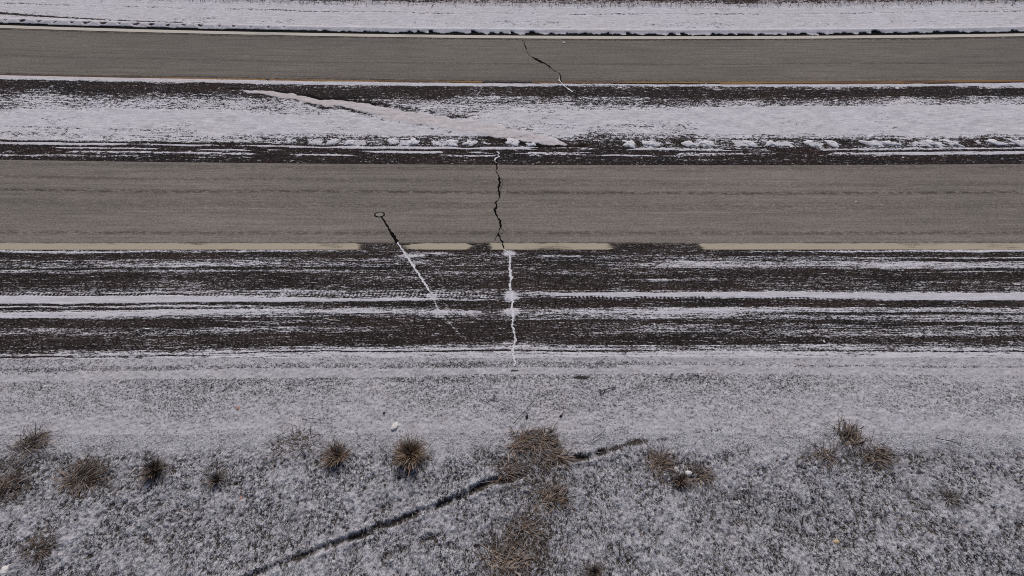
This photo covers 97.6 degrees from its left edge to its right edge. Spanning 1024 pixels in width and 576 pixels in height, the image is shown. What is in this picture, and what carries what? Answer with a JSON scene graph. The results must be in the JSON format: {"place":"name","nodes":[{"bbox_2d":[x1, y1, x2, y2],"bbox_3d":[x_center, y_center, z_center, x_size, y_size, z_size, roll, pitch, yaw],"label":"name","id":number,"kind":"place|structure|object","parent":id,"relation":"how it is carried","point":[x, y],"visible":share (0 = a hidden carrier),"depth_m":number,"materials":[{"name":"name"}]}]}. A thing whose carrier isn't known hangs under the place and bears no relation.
{"place":"outdoors","nodes":[
{"label":"outdoors","id":0,"kind":"place"},
{"bbox_2d":[0,432,1023,575],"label":"snowy turf","id":1,"kind":"structure","parent":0,"point":[367,495],"depth_m":10.19,"materials":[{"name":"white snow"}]},
{"bbox_2d":[0,564,9,575],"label":"stone","id":2,"kind":"object","parent":1,"relation":"on","point":[3,570],"visible":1,"depth_m":9.47,"materials":[{"name":"grey stone"}]},
{"bbox_2d":[0,457,36,503],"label":"grass tuft","id":3,"kind":"object","parent":1,"relation":"on","point":[6,482],"visible":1,"depth_m":10.46,"materials":[{"name":"brown plant"}]},
{"bbox_2d":[1,418,63,465],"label":"grass tuft","id":4,"kind":"object","parent":1,"relation":"on","point":[34,438],"visible":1,"depth_m":10.96,"materials":[{"name":"brown plant"}]},
{"bbox_2d":[6,518,62,574],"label":"grass tuft","id":5,"kind":"object","parent":1,"relation":"on","point":[33,544],"visible":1,"depth_m":9.70,"materials":[{"name":"brown plant"}]},
{"bbox_2d":[45,449,115,502],"bbox_3d":[-10.144,4.407,10.509,1.617,0.240,1.278,0,56,0],"label":"grass tuft","id":6,"kind":"object","parent":1,"relation":"on","point":[80,471],"visible":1,"depth_m":10.51,"materials":[{"name":"brown plant"}]},
{"bbox_2d":[136,453,173,487],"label":"grass tuft","id":7,"kind":"object","parent":1,"relation":"on","point":[151,471],"visible":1,"depth_m":10.50,"materials":[{"name":"brown plant"}]},
{"bbox_2d":[195,464,230,491],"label":"grass tuft","id":8,"kind":"object","parent":1,"relation":"on","point":[215,479],"visible":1,"depth_m":10.43,"materials":[{"name":"brown plant"}]},
{"bbox_2d":[257,420,328,466],"bbox_3d":[-5.325,3.813,10.952,1.709,0.132,1.180,-9,56,-6],"label":"grass tuft","id":9,"kind":"object","parent":1,"relation":"on","point":[294,438],"visible":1,"depth_m":10.98,"materials":[{"name":"brown plant"}]},
{"bbox_2d":[316,434,354,472],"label":"grass tuft","id":10,"kind":"object","parent":1,"relation":"on","point":[334,455],"visible":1,"depth_m":10.71,"materials":[{"name":"brown plant"}]},
{"bbox_2d":[388,429,429,476],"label":"grass tuft","id":11,"kind":"object","parent":1,"relation":"on","point":[409,453],"visible":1,"depth_m":10.65,"materials":[{"name":"brown plant"}]},
{"bbox_2d":[474,530,538,575],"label":"grass tuft","id":12,"kind":"object","parent":1,"relation":"on","point":[500,560],"visible":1,"depth_m":9.60,"materials":[{"name":"brown plant"}]},
{"bbox_2d":[481,455,539,499],"bbox_3d":[-0.086,4.477,10.548,1.343,0.258,1.147,-32,61,-20],"label":"grass tuft","id":13,"kind":"object","parent":1,"relation":"on","point":[513,473],"visible":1,"depth_m":10.57,"materials":[{"name":"brown plant"}]},
{"bbox_2d":[496,503,557,555],"bbox_3d":[0.332,5.340,9.938,1.375,0.193,1.134,0,56,0],"label":"grass tuft","id":14,"kind":"object","parent":1,"relation":"on","point":[529,528],"visible":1,"depth_m":9.94,"materials":[{"name":"brown plant"}]},
{"bbox_2d":[502,421,570,468],"bbox_3d":[0.640,3.837,10.916,1.841,0.223,1.303,0,56,0],"label":"grass tuft","id":15,"kind":"object","parent":1,"relation":"on","point":[522,442],"visible":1,"depth_m":10.96,"materials":[{"name":"brown plant"}]},
{"bbox_2d":[522,474,585,525],"bbox_3d":[0.937,4.836,10.250,1.595,0.250,1.155,0,56,0],"label":"grass tuft","id":16,"kind":"object","parent":1,"relation":"on","point":[555,495],"visible":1,"depth_m":10.27,"materials":[{"name":"brown plant"}]},
{"bbox_2d":[532,430,577,480],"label":"grass tuft","id":17,"kind":"object","parent":1,"relation":"on","point":[564,459],"visible":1,"depth_m":10.73,"materials":[{"name":"brown plant"}]},
{"bbox_2d":[577,552,609,575],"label":"grass tuft","id":18,"kind":"object","parent":1,"relation":"on","point":[594,571],"visible":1,"depth_m":9.44,"materials":[{"name":"brown plant"}]},
{"bbox_2d":[638,437,677,488],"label":"grass tuft","id":19,"kind":"object","parent":1,"relation":"on","point":[660,463],"visible":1,"depth_m":10.72,"materials":[{"name":"brown plant"}]},
{"bbox_2d":[667,466,700,497],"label":"grass tuft","id":20,"kind":"object","parent":1,"relation":"on","point":[682,480],"visible":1,"depth_m":10.43,"materials":[{"name":"brown plant"}]},
{"bbox_2d":[681,455,720,495],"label":"grass tuft","id":21,"kind":"object","parent":1,"relation":"on","point":[705,474],"visible":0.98,"depth_m":10.55,"materials":[{"name":"brown plant"}]},
{"bbox_2d":[797,433,847,480],"bbox_3d":[7.550,3.987,10.825,1.174,0.187,1.146,35,62,21],"label":"grass tuft","id":22,"kind":"object","parent":1,"relation":"on","point":[830,458],"visible":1,"depth_m":10.80,"materials":[{"name":"brown plant"}]},
{"bbox_2d":[824,417,878,460],"bbox_3d":[8.378,3.686,11.012,1.298,0.180,1.294,0,56,0],"label":"grass tuft","id":23,"kind":"object","parent":1,"relation":"on","point":[848,432],"visible":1,"depth_m":11.04,"materials":[{"name":"brown plant"}]},
{"bbox_2d":[851,432,901,476],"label":"grass tuft","id":24,"kind":"object","parent":1,"relation":"on","point":[881,456],"visible":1,"depth_m":10.80,"materials":[{"name":"brown plant"}]},
{"bbox_2d":[934,484,964,515],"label":"grass tuft","id":25,"kind":"object","parent":1,"relation":"on","point":[951,497],"visible":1,"depth_m":10.27,"materials":[{"name":"brown plant"}]},
{"bbox_2d":[0,243,1023,358],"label":"shoulder","id":26,"kind":"object","parent":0,"point":[378,300],"visible":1,"depth_m":13.23},
{"bbox_2d":[0,243,364,249],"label":"edge line","id":27,"kind":"object","parent":26,"relation":"on","point":[182,246],"visible":1,"depth_m":14.45,"materials":[{"name":"beige paint"}]},
{"bbox_2d":[392,243,474,249],"bbox_3d":[-2.531,-1.345,14.457,2.686,0.001,0.266,0,56,0],"label":"edge line","id":28,"kind":"object","parent":26,"relation":"on","point":[444,246],"visible":1,"depth_m":14.45,"materials":[{"name":"beige paint"}]},
{"bbox_2d":[504,249,516,365],"bbox_3d":[-0.011,0.425,13.236,0.242,0.001,4.073,-3,56,-2],"label":"snow filled crack","id":29,"kind":"object","parent":26,"relation":"on","point":[512,310],"visible":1,"depth_m":13.08,"materials":[{"name":"white snow"}]},
{"bbox_2d":[487,243,616,249],"bbox_3d":[1.291,-1.347,14.459,4.183,0.001,0.271,0,56,0],"label":"edge line","id":30,"kind":"object","parent":26,"relation":"on","point":[552,246],"visible":1,"depth_m":14.45,"materials":[{"name":"beige paint"}]},
{"bbox_2d":[696,243,1023,249],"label":"edge line","id":31,"kind":"object","parent":26,"relation":"on","point":[860,246],"visible":1,"depth_m":14.45,"materials":[{"name":"beige paint"}]},
{"bbox_2d":[0,75,1023,164],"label":"median","id":32,"kind":"object","parent":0,"point":[156,120],"visible":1,"depth_m":18.09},
{"bbox_2d":[0,74,264,79],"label":"yellow edge line","id":33,"kind":"object","parent":32,"relation":"on","point":[132,77],"visible":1,"depth_m":19.90,"materials":[{"name":"paint"}]},
{"bbox_2d":[326,138,338,144],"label":"snow clump","id":34,"kind":"object","parent":32,"relation":"on","point":[332,141],"visible":1,"depth_m":17.35,"materials":[{"name":"white snow"}]},
{"bbox_2d":[344,140,356,144],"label":"snow clump","id":35,"kind":"object","parent":32,"relation":"on","point":[350,142],"visible":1,"depth_m":17.32,"materials":[{"name":"white snow"}]},
{"bbox_2d":[269,79,481,82],"bbox_3d":[-6.015,-9.138,19.757,9.431,0.001,0.133,1,56,1],"label":"yellow edge line","id":36,"kind":"object","parent":32,"relation":"on","point":[370,80],"visible":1,"depth_m":19.77,"materials":[{"name":"paint"}]},
{"bbox_2d":[387,137,398,144],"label":"snow clump","id":37,"kind":"object","parent":32,"relation":"on","point":[394,141],"visible":1,"depth_m":17.37,"materials":[{"name":"white snow"}]},
{"bbox_2d":[407,138,419,145],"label":"snow clump","id":38,"kind":"object","parent":32,"relation":"on","point":[413,141],"visible":1,"depth_m":17.34,"materials":[{"name":"white snow"}]},
{"bbox_2d":[446,140,457,146],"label":"snow clump","id":39,"kind":"object","parent":32,"relation":"on","point":[451,142],"visible":1,"depth_m":17.31,"materials":[{"name":"white snow"}]},
{"bbox_2d":[462,140,477,145],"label":"snow clump","id":40,"kind":"object","parent":32,"relation":"on","point":[470,143],"visible":1,"depth_m":17.31,"materials":[{"name":"white snow"}]},
{"bbox_2d":[505,138,519,145],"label":"snow clump","id":41,"kind":"object","parent":32,"relation":"on","point":[512,142],"visible":1,"depth_m":17.35,"materials":[{"name":"white snow"}]},
{"bbox_2d":[525,142,535,146],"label":"snow clump","id":42,"kind":"object","parent":32,"relation":"on","point":[531,144],"visible":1,"depth_m":17.26,"materials":[{"name":"white snow"}]},
{"bbox_2d":[622,140,635,147],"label":"snow clump","id":43,"kind":"object","parent":32,"relation":"on","point":[631,143],"visible":1,"depth_m":17.28,"materials":[{"name":"white snow"}]},
{"bbox_2d":[642,141,654,145],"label":"snow clump","id":44,"kind":"object","parent":32,"relation":"on","point":[650,143],"visible":1,"depth_m":17.30,"materials":[{"name":"white snow"}]},
{"bbox_2d":[681,141,695,146],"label":"snow clump","id":45,"kind":"object","parent":32,"relation":"on","point":[688,143],"visible":1,"depth_m":17.29,"materials":[{"name":"white snow"}]},
{"bbox_2d":[702,140,715,146],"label":"snow clump","id":46,"kind":"object","parent":32,"relation":"on","point":[708,143],"visible":1,"depth_m":17.31,"materials":[{"name":"white snow"}]},
{"bbox_2d":[742,140,757,146],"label":"snow clump","id":47,"kind":"object","parent":32,"relation":"on","point":[750,143],"visible":1,"depth_m":17.29,"materials":[{"name":"white snow"}]},
{"bbox_2d":[761,140,777,145],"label":"snow clump","id":48,"kind":"object","parent":32,"relation":"on","point":[770,142],"visible":1,"depth_m":17.29,"materials":[{"name":"white snow"}]},
{"bbox_2d":[532,80,1023,82],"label":"yellow edge line","id":49,"kind":"object","parent":32,"relation":"on","point":[782,82],"visible":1,"depth_m":19.68,"materials":[{"name":"paint"}]},
{"bbox_2d":[803,140,821,146],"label":"snow clump","id":50,"kind":"object","parent":32,"relation":"on","point":[810,143],"visible":1,"depth_m":17.27,"materials":[{"name":"white snow"}]},
{"bbox_2d":[824,140,838,147],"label":"snow clump","id":51,"kind":"object","parent":32,"relation":"on","point":[832,143],"visible":1,"depth_m":17.30,"materials":[{"name":"white snow"}]},
{"bbox_2d":[859,140,881,145],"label":"snow clump","id":52,"kind":"object","parent":32,"relation":"on","point":[871,143],"visible":1,"depth_m":17.31,"materials":[{"name":"white snow"}]},
{"bbox_2d":[721,81,1023,83],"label":"yellow edge line","id":53,"kind":"object","parent":32,"relation":"on","point":[880,82],"visible":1,"depth_m":19.61,"materials":[{"name":"paint"}]},
{"bbox_2d":[880,141,901,145],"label":"snow clump","id":54,"kind":"object","parent":32,"relation":"on","point":[890,143],"visible":1,"depth_m":17.31,"materials":[{"name":"white snow"}]},
{"bbox_2d":[923,140,945,147],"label":"snow clump","id":55,"kind":"object","parent":32,"relation":"on","point":[932,143],"visible":1,"depth_m":17.29,"materials":[{"name":"white snow"}]},
{"bbox_2d":[943,140,964,146],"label":"snow clump","id":56,"kind":"object","parent":32,"relation":"on","point":[953,143],"visible":1,"depth_m":17.28,"materials":[{"name":"white snow"}]},
{"bbox_2d":[984,139,1008,145],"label":"snow clump","id":57,"kind":"object","parent":32,"relation":"on","point":[995,142],"visible":1,"depth_m":17.32,"materials":[{"name":"white snow"}]},
{"bbox_2d":[1006,138,1023,145],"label":"snow clump","id":58,"kind":"object","parent":32,"relation":"on","point":[1018,142],"visible":1,"depth_m":17.34,"materials":[{"name":"white snow"}]},
{"bbox_2d":[0,160,1023,242],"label":"lane","id":59,"kind":"structure","parent":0,"point":[44,201],"depth_m":15.54,"materials":[{"name":"grey asphalt"}]},
{"bbox_2d":[374,212,432,295],"bbox_3d":[-3.422,-1.216,14.357,0.338,0.012,4.083,-30,61,-19],"label":"pavement sensor","id":60,"kind":"object","parent":59,"relation":"on","point":[378,214],"visible":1,"depth_m":14.54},
{"bbox_2d":[493,156,503,247],"bbox_3d":[-0.506,-3.099,15.648,0.320,0.001,4.591,-2,56,-2],"label":"pavement crack","id":61,"kind":"object","parent":59,"relation":"on","point":[494,209],"visible":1,"depth_m":15.43,"materials":[{"name":"black asphalt"}]},
{"bbox_2d":[0,357,1023,434],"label":"gravel edge","id":62,"kind":"object","parent":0,"point":[491,395],"visible":1,"depth_m":11.65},
{"bbox_2d":[391,422,397,429],"bbox_3d":[-2.935,3.444,11.189,0.152,0.056,0.220,20,58,13],"label":"stone","id":63,"kind":"object","parent":62,"relation":"on","point":[394,426],"visible":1,"depth_m":11.17,"materials":[{"name":"white stone"}]},
{"bbox_2d":[0,28,1023,81],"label":"lane","id":64,"kind":"structure","parent":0,"point":[72,53],"depth_m":20.80,"materials":[{"name":"grey asphalt"}]},
{"bbox_2d":[523,44,551,67],"bbox_3d":[0.990,-10.940,20.984,0.410,0.001,2.798,-23,59,-15],"label":"pavement crack","id":65,"kind":"object","parent":64,"relation":"on","point":[540,61],"visible":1,"depth_m":20.66,"materials":[{"name":"black asphalt"}]},
{"bbox_2d":[0,0,1023,39],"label":"shoulder","id":66,"kind":"object","parent":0,"point":[710,18],"visible":1,"depth_m":22.96},
{"bbox_2d":[0,25,1023,38],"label":"edge line","id":67,"kind":"object","parent":66,"relation":"on","point":[508,36],"visible":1,"depth_m":21.96,"materials":[{"name":"white paint"}]},
{"bbox_2d":[156,0,1014,9],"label":"verge grass","id":68,"kind":"structure","parent":66,"relation":"on","point":[666,2],"depth_m":23.73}
]}

